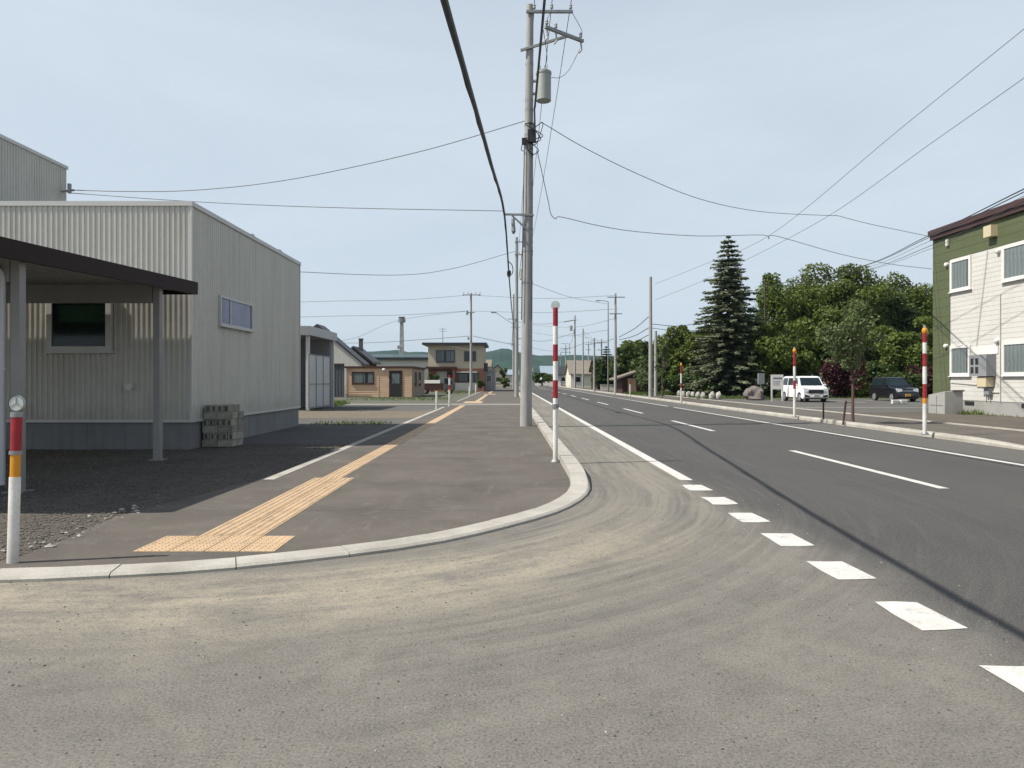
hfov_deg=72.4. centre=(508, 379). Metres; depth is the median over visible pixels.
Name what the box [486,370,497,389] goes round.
grey house
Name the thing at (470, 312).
utility pole
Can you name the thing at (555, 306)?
snow pole
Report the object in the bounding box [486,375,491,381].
window
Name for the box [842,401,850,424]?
tree stake
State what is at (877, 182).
overhead wire
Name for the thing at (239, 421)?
concrete block
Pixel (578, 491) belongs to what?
kerb
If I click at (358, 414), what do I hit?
gravel drive
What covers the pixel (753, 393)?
boulder
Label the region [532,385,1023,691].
road marking
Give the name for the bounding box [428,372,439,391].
broadleaf tree
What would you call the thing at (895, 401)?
parking block
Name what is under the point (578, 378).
window
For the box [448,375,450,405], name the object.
snow pole
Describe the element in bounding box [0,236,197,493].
carport
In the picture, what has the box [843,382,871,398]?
hedge
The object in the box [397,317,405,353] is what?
chimney
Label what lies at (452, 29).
telephone cable
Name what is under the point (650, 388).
utility pole
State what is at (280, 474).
pavement edging
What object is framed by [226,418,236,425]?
concrete block
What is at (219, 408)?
concrete block
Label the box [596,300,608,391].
lamp post
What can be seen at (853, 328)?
young tree
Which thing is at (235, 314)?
window
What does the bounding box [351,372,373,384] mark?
window
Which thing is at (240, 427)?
concrete block
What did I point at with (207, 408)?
concrete block
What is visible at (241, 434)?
concrete block
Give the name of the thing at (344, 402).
grass
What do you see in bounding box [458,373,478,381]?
window
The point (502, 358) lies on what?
hills
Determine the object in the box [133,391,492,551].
tactile paving
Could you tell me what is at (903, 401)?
parking block
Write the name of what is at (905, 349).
broadleaf tree
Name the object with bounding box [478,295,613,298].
overhead wire
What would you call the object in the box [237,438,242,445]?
concrete block
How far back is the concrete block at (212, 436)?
15.38 m
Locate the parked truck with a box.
[424,377,454,393]
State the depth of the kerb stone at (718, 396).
51.29 m
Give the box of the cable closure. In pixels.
[507,261,512,276]
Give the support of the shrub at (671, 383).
on the lawn at (667, 391)
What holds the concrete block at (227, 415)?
on the concrete block at (217, 422)
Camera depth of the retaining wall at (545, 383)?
186.78 m
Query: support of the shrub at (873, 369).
on the lawn at (667, 391)
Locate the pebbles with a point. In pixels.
(121, 510)
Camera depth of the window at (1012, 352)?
27.74 m
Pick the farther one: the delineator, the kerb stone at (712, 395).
the kerb stone at (712, 395)
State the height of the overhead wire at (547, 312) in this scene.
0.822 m
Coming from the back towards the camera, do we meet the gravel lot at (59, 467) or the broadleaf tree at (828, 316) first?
the broadleaf tree at (828, 316)
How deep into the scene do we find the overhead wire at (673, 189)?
25.94 m
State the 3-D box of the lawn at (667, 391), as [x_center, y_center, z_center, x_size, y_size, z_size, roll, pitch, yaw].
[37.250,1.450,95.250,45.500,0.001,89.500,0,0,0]
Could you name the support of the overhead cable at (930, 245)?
attached to the utility pole at (765, 302)
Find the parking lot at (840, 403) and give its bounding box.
[715,399,927,412]
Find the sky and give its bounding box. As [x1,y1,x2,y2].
[0,0,1023,355]
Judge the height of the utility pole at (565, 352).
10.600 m
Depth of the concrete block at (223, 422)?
15.39 m
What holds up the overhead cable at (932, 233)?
attached to the utility pole at (765, 302)
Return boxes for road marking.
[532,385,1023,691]
[796,400,927,407]
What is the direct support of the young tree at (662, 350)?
on the sidewalk at (1012, 436)
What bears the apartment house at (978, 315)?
on the ground
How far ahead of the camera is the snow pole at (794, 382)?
26.55 m
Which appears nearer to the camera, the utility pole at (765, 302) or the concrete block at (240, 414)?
the concrete block at (240, 414)
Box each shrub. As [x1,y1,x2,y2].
[657,373,703,393]
[819,355,867,398]
[854,358,897,383]
[875,371,932,397]
[903,364,932,395]
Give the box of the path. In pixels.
[345,404,519,404]
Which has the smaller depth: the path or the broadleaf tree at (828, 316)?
the path
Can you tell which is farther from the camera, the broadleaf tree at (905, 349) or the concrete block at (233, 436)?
the broadleaf tree at (905, 349)
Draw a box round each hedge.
[697,380,780,396]
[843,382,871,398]
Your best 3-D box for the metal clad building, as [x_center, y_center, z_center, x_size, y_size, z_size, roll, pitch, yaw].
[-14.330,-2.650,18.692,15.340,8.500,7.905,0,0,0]
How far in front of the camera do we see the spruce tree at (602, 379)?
99.53 m
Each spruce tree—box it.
[595,346,613,389]
[679,236,769,397]
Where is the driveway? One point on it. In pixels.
(305, 431)
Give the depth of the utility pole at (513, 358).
100.88 m
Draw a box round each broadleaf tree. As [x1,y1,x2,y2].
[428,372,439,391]
[476,379,484,391]
[497,368,507,384]
[500,378,509,388]
[532,372,540,383]
[538,372,547,383]
[545,374,552,381]
[590,358,602,386]
[608,345,647,375]
[621,340,644,367]
[633,340,684,385]
[636,369,660,394]
[652,324,714,390]
[747,272,795,385]
[747,317,820,396]
[781,262,898,393]
[785,371,819,376]
[801,305,872,380]
[868,316,932,374]
[871,291,923,363]
[877,271,932,330]
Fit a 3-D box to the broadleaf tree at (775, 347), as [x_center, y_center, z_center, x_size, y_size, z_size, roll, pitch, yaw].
[22.997,-1.864,58.887,5.766,6.840,6.116,0,0,0]
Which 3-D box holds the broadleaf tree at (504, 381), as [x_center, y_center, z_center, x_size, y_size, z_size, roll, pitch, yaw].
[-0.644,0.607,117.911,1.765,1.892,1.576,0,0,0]
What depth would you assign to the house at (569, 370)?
139.10 m
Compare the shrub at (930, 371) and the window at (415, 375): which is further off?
the window at (415, 375)
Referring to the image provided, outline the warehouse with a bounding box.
[313,324,369,393]
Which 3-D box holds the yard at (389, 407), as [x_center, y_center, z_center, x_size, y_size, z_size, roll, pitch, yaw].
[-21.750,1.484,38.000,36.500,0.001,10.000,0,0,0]
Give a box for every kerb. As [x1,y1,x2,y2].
[0,383,679,582]
[559,386,1023,449]
[773,399,927,399]
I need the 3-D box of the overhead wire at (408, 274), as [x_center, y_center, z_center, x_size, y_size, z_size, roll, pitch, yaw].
[-7.772,-8.980,51.763,0.848,4.558,24.944,0,0,40]
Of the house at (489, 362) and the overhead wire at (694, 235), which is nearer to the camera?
the overhead wire at (694, 235)
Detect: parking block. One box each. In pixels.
[891,400,899,403]
[900,400,907,403]
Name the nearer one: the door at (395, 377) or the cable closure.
the cable closure
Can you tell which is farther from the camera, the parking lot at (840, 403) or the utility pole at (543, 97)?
the parking lot at (840, 403)
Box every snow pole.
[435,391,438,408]
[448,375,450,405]
[551,301,559,462]
[680,362,682,402]
[792,347,796,416]
[921,325,928,434]
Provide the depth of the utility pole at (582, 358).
121.90 m
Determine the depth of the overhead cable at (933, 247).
21.38 m
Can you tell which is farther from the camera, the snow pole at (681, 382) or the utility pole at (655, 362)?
the utility pole at (655, 362)
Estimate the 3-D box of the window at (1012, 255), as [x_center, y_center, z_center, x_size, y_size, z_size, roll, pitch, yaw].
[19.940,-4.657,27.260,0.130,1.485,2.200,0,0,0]
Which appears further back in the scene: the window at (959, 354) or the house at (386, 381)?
the house at (386, 381)
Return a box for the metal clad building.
[0,134,300,449]
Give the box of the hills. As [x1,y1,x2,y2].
[368,348,824,380]
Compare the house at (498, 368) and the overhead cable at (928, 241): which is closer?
the overhead cable at (928, 241)
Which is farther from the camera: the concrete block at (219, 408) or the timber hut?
the timber hut
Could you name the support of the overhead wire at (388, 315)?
attached to the utility pole at (470, 312)
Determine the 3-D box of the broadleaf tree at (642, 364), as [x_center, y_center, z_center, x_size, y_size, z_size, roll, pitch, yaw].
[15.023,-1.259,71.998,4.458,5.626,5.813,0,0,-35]
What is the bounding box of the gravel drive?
[299,411,430,417]
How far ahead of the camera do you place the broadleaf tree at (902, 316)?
74.21 m
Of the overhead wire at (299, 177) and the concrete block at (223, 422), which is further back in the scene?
the overhead wire at (299, 177)
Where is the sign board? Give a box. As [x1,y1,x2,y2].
[771,375,782,400]
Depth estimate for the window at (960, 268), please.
30.87 m
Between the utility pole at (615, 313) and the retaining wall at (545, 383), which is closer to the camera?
the utility pole at (615, 313)
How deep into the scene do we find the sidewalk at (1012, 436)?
24.20 m
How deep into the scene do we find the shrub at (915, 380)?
54.12 m
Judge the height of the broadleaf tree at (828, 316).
8.198 m
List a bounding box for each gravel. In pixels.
[334,392,477,403]
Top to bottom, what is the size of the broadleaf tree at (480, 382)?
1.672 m
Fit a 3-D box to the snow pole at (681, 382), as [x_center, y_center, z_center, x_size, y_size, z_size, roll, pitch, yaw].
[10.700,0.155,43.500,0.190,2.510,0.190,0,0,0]
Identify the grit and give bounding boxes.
[5,493,1012,767]
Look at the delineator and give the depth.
5.60 m
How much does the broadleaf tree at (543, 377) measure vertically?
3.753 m
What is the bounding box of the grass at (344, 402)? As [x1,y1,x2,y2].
[303,390,1023,425]
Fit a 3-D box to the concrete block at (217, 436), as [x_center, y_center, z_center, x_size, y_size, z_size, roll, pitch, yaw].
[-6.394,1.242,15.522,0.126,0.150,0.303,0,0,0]
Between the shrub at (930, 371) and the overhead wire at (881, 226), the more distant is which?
the shrub at (930, 371)
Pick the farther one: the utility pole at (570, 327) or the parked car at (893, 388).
the utility pole at (570, 327)
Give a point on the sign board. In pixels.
(776, 381)
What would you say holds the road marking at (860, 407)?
on the parking lot at (840, 403)
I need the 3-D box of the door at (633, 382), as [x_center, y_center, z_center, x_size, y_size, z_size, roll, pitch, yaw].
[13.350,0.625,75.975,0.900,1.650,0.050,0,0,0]
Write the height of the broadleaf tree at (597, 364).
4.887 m
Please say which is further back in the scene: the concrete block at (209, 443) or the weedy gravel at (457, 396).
the weedy gravel at (457, 396)
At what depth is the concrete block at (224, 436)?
15.37 m
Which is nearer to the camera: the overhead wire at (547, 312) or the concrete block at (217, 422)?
the concrete block at (217, 422)
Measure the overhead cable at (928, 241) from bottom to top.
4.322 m
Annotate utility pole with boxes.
[463,292,480,391]
[491,294,520,389]
[505,4,583,425]
[514,237,521,396]
[560,344,570,385]
[566,315,575,387]
[582,329,583,387]
[593,338,594,390]
[596,339,606,370]
[607,293,624,393]
[648,277,652,397]
[654,331,656,395]
[764,280,765,384]
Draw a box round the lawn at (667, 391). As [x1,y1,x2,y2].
[585,387,927,398]
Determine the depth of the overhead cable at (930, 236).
22.07 m
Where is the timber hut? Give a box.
[609,370,645,392]
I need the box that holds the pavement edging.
[265,387,1023,478]
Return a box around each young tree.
[654,341,669,398]
[812,298,887,421]
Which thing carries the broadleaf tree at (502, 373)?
on the sidewalk at (466, 465)
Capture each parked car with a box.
[781,376,828,401]
[870,377,918,401]
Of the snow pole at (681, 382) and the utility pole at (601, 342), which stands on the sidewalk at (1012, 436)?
the utility pole at (601, 342)
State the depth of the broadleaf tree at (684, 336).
68.23 m
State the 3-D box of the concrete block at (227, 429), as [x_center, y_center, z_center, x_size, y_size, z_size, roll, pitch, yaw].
[-6.239,1.089,15.538,0.327,0.150,0.300,0,0,0]
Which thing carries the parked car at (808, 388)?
on the parking lot at (840, 403)
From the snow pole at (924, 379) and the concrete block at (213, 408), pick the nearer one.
the concrete block at (213, 408)
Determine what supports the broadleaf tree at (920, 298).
on the lawn at (667, 391)
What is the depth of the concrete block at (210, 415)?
15.39 m
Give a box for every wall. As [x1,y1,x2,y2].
[535,381,561,385]
[601,385,613,389]
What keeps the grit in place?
on the road
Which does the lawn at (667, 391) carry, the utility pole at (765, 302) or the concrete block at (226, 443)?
the utility pole at (765, 302)
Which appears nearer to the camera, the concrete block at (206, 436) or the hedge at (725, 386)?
the concrete block at (206, 436)
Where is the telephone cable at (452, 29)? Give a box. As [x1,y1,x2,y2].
[440,0,512,340]
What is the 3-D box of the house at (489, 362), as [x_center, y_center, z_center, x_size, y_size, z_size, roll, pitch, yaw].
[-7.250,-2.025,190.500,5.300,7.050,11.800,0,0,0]
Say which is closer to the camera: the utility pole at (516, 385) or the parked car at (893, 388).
the parked car at (893, 388)
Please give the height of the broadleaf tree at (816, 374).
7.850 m
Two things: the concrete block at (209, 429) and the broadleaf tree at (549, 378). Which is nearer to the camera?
the concrete block at (209, 429)
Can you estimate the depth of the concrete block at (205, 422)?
15.37 m
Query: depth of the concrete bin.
29.60 m
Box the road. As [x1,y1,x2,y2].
[0,384,1023,767]
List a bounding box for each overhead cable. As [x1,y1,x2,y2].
[654,315,726,325]
[766,192,1023,286]
[768,188,1023,285]
[768,196,1023,288]
[768,201,1023,290]
[768,204,1023,291]
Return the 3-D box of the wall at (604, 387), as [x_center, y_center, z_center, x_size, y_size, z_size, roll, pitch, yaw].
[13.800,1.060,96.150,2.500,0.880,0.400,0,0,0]
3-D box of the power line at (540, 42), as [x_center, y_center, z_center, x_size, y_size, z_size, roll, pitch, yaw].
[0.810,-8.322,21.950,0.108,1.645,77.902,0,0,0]
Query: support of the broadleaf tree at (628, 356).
on the lawn at (667, 391)
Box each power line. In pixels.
[519,0,545,273]
[519,3,551,295]
[533,0,571,232]
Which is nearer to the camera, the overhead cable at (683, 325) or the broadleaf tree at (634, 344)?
the overhead cable at (683, 325)
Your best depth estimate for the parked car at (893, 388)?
47.00 m
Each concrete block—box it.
[202,419,208,425]
[202,426,217,432]
[202,440,217,446]
[203,412,217,418]
[203,433,209,439]
[205,405,210,411]
[209,419,214,425]
[210,433,214,439]
[211,405,216,411]
[215,419,220,425]
[215,433,220,439]
[217,405,222,411]
[218,412,237,418]
[218,425,237,432]
[218,439,236,446]
[221,419,225,425]
[221,433,227,439]
[223,405,233,411]
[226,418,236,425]
[228,432,238,439]
[232,404,239,410]
[233,411,243,417]
[237,418,242,424]
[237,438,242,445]
[238,424,242,431]
[239,431,243,438]
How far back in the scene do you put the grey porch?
36.20 m
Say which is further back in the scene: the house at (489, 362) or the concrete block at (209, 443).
the house at (489, 362)
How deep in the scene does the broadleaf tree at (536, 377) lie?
184.06 m
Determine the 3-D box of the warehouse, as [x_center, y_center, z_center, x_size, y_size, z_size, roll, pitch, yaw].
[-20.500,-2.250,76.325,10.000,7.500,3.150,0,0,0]
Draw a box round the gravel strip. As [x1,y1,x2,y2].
[856,413,1023,429]
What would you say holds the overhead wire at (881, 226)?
attached to the apartment house at (978, 315)
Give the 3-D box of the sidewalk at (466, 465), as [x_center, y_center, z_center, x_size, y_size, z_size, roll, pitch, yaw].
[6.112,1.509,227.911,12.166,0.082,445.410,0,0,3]
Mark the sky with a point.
(765, 106)
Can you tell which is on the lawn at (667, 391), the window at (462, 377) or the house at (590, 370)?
the house at (590, 370)
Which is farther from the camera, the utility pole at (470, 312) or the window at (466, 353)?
the window at (466, 353)
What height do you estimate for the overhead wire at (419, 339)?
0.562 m
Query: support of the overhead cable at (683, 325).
attached to the utility pole at (650, 388)
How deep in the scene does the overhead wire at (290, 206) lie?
22.39 m
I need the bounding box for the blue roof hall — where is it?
[371,354,427,379]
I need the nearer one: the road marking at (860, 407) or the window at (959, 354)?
the window at (959, 354)
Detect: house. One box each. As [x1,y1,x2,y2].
[344,366,425,396]
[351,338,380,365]
[422,328,488,391]
[486,360,492,369]
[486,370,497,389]
[492,365,506,385]
[506,370,511,384]
[539,366,552,381]
[558,366,564,384]
[564,360,590,386]
[589,357,613,388]
[928,198,1023,416]
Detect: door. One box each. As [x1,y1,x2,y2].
[389,371,401,396]
[628,378,635,391]
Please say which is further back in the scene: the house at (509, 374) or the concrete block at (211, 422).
the house at (509, 374)
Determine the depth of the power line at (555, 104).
28.88 m
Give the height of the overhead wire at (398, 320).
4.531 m
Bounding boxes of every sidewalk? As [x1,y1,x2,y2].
[0,384,569,567]
[562,385,1023,444]
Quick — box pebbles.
[0,504,157,551]
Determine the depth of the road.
4.14 m
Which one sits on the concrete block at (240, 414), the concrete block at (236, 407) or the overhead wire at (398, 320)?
the concrete block at (236, 407)
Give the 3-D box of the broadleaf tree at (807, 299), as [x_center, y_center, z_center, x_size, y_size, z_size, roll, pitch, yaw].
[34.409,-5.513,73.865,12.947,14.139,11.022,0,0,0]
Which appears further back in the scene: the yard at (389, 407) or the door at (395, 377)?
the door at (395, 377)
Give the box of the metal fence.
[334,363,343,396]
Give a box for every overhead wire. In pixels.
[72,193,496,210]
[75,121,524,191]
[307,251,514,274]
[311,295,463,301]
[312,311,462,316]
[340,311,464,340]
[370,336,466,342]
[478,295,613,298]
[483,309,610,312]
[537,151,929,268]
[543,123,834,215]
[656,29,1023,283]
[656,78,1023,299]
[836,215,929,236]
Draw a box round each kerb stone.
[709,391,714,399]
[715,391,721,399]
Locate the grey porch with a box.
[301,326,336,410]
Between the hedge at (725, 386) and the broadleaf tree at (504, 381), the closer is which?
the hedge at (725, 386)
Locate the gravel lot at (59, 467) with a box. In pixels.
[0,443,351,560]
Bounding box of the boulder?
[743,386,765,399]
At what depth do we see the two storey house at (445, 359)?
90.00 m
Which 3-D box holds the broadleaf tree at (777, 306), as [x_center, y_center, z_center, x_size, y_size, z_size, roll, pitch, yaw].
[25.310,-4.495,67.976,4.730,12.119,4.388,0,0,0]
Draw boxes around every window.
[43,303,114,352]
[218,295,255,332]
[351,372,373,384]
[414,372,416,385]
[436,350,454,361]
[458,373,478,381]
[464,351,475,360]
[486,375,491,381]
[576,376,580,382]
[948,255,971,293]
[948,344,971,376]
[1000,241,1023,282]
[1001,340,1023,375]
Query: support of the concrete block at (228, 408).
on the concrete block at (227, 415)
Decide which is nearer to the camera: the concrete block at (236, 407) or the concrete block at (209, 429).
the concrete block at (209, 429)
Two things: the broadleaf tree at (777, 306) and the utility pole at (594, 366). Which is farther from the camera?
the utility pole at (594, 366)
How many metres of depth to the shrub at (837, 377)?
53.00 m
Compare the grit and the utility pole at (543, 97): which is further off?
the utility pole at (543, 97)
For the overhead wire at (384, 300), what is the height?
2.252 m
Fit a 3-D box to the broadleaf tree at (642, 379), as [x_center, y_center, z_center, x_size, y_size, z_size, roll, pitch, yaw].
[13.090,0.264,65.060,2.562,2.574,1.950,0,0,0]
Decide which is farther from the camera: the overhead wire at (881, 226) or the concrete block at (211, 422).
the overhead wire at (881, 226)
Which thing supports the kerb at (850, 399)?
on the parking lot at (840, 403)
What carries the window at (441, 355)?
in the two storey house at (445, 359)
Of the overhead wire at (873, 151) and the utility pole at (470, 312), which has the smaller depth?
the overhead wire at (873, 151)
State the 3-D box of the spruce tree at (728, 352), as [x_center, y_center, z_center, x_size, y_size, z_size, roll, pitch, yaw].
[18.878,-5.345,59.848,7.831,14.046,7.792,0,0,-30]
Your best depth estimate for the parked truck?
73.01 m
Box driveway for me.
[243,418,413,443]
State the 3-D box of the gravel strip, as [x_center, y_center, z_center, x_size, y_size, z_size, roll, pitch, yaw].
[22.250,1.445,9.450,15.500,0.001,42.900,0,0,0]
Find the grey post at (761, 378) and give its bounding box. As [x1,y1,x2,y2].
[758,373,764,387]
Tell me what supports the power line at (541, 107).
attached to the utility pole at (543, 97)
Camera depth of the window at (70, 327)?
14.82 m
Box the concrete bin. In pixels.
[928,390,964,413]
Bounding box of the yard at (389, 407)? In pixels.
[299,405,445,410]
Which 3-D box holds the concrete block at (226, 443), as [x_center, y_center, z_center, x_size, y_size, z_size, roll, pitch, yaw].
[-6.246,1.395,15.536,0.327,0.150,0.300,0,0,0]
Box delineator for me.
[6,396,25,563]
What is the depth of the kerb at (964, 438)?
21.54 m

